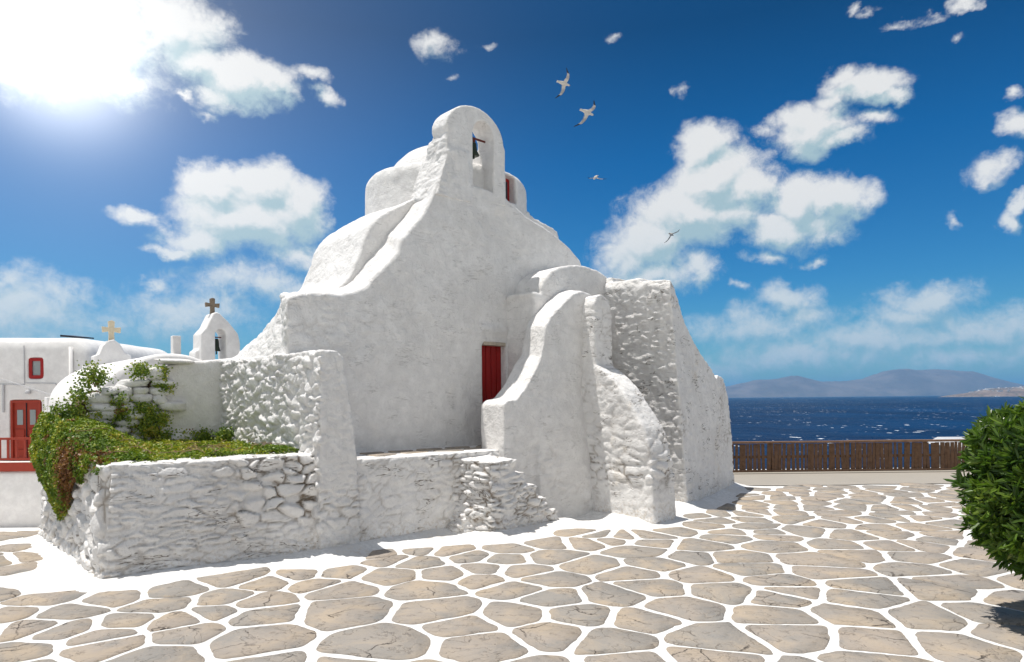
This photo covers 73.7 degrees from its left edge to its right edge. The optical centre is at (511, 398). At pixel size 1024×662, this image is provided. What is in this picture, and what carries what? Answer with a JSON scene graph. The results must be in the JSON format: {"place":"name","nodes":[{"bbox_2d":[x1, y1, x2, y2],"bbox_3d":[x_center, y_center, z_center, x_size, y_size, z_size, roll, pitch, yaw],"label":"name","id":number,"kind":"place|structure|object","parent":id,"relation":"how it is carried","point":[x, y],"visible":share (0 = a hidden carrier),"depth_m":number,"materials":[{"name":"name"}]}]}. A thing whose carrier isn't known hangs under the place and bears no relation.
{"place":"outdoors","nodes":[
{"label":"outdoors","id":0,"kind":"place"},
{"bbox_2d":[0,483,1023,661],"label":"paving","id":1,"kind":"structure","parent":0,"point":[391,641],"depth_m":7.72,"materials":[{"name":"beige stone"}]},
{"bbox_2d":[0,467,1023,661],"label":"ground","id":2,"kind":"structure","parent":0,"point":[56,570],"depth_m":8.81,"materials":[{"name":"white paint"}]},
{"bbox_2d":[0,335,167,527],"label":"house","id":3,"kind":"structure","parent":2,"relation":"on","point":[46,365],"depth_m":20.00,"materials":[{"name":"white paint"}]},
{"bbox_2d":[1,379,50,394],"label":"cable","id":4,"kind":"object","parent":3,"relation":"attached to","point":[25,386],"visible":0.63,"depth_m":19.35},
{"bbox_2d":[10,400,41,460],"bbox_3d":[-14.251,1.027,20.066,0.880,1.980,0.148,-1,0,0],"label":"door","id":5,"kind":"structure","parent":3,"relation":"in","point":[24,414],"depth_m":20.04,"materials":[{"name":"red paint"}]},
{"bbox_2d":[29,358,43,378],"bbox_3d":[-13.959,-0.901,20.065,0.440,0.610,0.070,-1,0,0],"label":"window","id":6,"kind":"structure","parent":3,"relation":"in","point":[36,365],"depth_m":20.03,"materials":[{"name":"red paint"}]},
{"bbox_2d":[44,320,201,412],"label":"chapel","id":7,"kind":"structure","parent":2,"relation":"on","point":[111,351],"depth_m":16.84,"materials":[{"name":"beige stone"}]},
{"bbox_2d":[69,358,232,441],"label":"back wall","id":8,"kind":"structure","parent":2,"relation":"on","point":[194,402],"depth_m":12.05,"materials":[{"name":"whitewashed stone"},{"name":"white plaster"}]},
{"bbox_2d":[38,451,318,578],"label":"planter wall","id":9,"kind":"structure","parent":2,"relation":"on","point":[122,518],"depth_m":9.31,"materials":[{"name":"white stone"}]},
{"bbox_2d":[28,359,299,520],"bbox_3d":[-5.525,0.569,10.805,3.036,2.514,3.904,-1,0,-43],"label":"creeping plant","id":10,"kind":"object","parent":9,"relation":"on","point":[57,442],"visible":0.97,"depth_m":10.49,"materials":[{"name":"plant"}]},
{"bbox_2d":[75,428,283,456],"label":"plants","id":11,"kind":"object","parent":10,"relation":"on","point":[196,448],"visible":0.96,"depth_m":10.10,"materials":[{"name":"green plant"}]},
{"bbox_2d":[189,298,239,360],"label":"bell tower","id":12,"kind":"structure","parent":2,"relation":"on","point":[207,344],"depth_m":17.05,"materials":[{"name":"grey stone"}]},
{"bbox_2d":[218,350,361,548],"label":"garden wall","id":13,"kind":"structure","parent":2,"relation":"on","point":[302,404],"depth_m":10.48,"materials":[{"name":"white stone"}]},
{"bbox_2d":[357,444,498,541],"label":"wall","id":14,"kind":"structure","parent":2,"relation":"on","point":[403,492],"depth_m":11.20,"materials":[{"name":"white paint"}]},
{"bbox_2d":[233,105,733,523],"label":"church","id":15,"kind":"structure","parent":2,"relation":"on","point":[452,292],"depth_m":13.30,"materials":[{"name":"paint"}]},
{"bbox_2d":[482,346,500,402],"bbox_3d":[-0.460,-0.096,14.149,0.600,2.080,0.070,-1,0,-43],"label":"door","id":16,"kind":"structure","parent":15,"relation":"in","point":[491,355],"depth_m":14.14,"materials":[{"name":"red paint"}]},
{"bbox_2d":[506,179,508,200],"bbox_3d":[-0.189,-4.543,14.906,0.082,0.570,0.370,-1,0,35],"label":"window","id":17,"kind":"structure","parent":15,"relation":"in","point":[507,180],"depth_m":14.98,"materials":[{"name":"red paint"}]},
{"bbox_2d":[449,455,563,532],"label":"stone steps","id":18,"kind":"structure","parent":2,"relation":"on","point":[497,493],"depth_m":11.56,"materials":[{"name":"white stone"}]},
{"bbox_2d":[732,439,969,473],"bbox_3d":[11.272,1.861,20.396,12.705,1.262,0.490,-1,0,-1],"label":"fence","id":19,"kind":"object","parent":2,"relation":"on","point":[875,456],"visible":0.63,"depth_m":20.47,"materials":[{"name":"brown wood"}]},
{"bbox_2d":[929,437,965,466],"bbox_3d":[17.272,2.564,25.141,3.000,2.260,2.051,-1,0,4],"label":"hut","id":20,"kind":"object","parent":2,"relation":"on","point":[944,444],"visible":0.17,"depth_m":25.47,"materials":[{"name":"white"}]},
{"bbox_2d":[944,396,1023,580],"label":"bush","id":21,"kind":"object","parent":2,"relation":"on","point":[992,484],"visible":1,"depth_m":6.65,"materials":[{"name":"green plant"}]},
{"bbox_2d":[0,0,1023,385],"label":"sky","id":22,"kind":"structure","parent":0,"point":[841,182],"materials":[{"name":"blue"}]},
{"bbox_2d":[555,68,569,97],"bbox_3d":[2.362,-14.295,30.960,0.735,1.346,0.328,3,37,-30],"label":"gull","id":23,"kind":"object","parent":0,"point":[564,83],"visible":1,"depth_m":30.97,"materials":[{"name":"white"}]},
{"bbox_2d":[574,101,595,126],"bbox_3d":[3.427,-12.957,30.971,0.840,0.389,1.538,3,-34,-36],"label":"gull","id":24,"kind":"object","parent":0,"point":[586,112],"visible":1,"depth_m":30.99,"materials":[{"name":"white"}]},
{"bbox_2d":[733,472,971,484],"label":"path","id":25,"kind":"structure","parent":0,"point":[844,478],"depth_m":18.83,"materials":[{"name":"beige concrete"}]},
{"bbox_2d":[725,369,1023,397],"bbox_3d":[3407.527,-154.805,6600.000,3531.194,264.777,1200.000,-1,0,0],"label":"hills","id":26,"kind":"structure","parent":0,"point":[911,382],"depth_m":6177.80,"materials":[{"name":"blue"}]},
{"bbox_2d":[728,396,1023,468],"bbox_3d":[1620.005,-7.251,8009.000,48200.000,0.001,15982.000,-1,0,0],"label":"water","id":27,"kind":"structure","parent":0,"point":[840,418],"depth_m":249.35,"materials":[{"name":"blue liquid"}]},
{"bbox_2d":[942,387,1023,396],"bbox_3d":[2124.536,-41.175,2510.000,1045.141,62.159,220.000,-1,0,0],"label":"terrain","id":28,"kind":"structure","parent":0,"point":[1014,392],"depth_m":2443.69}
]}

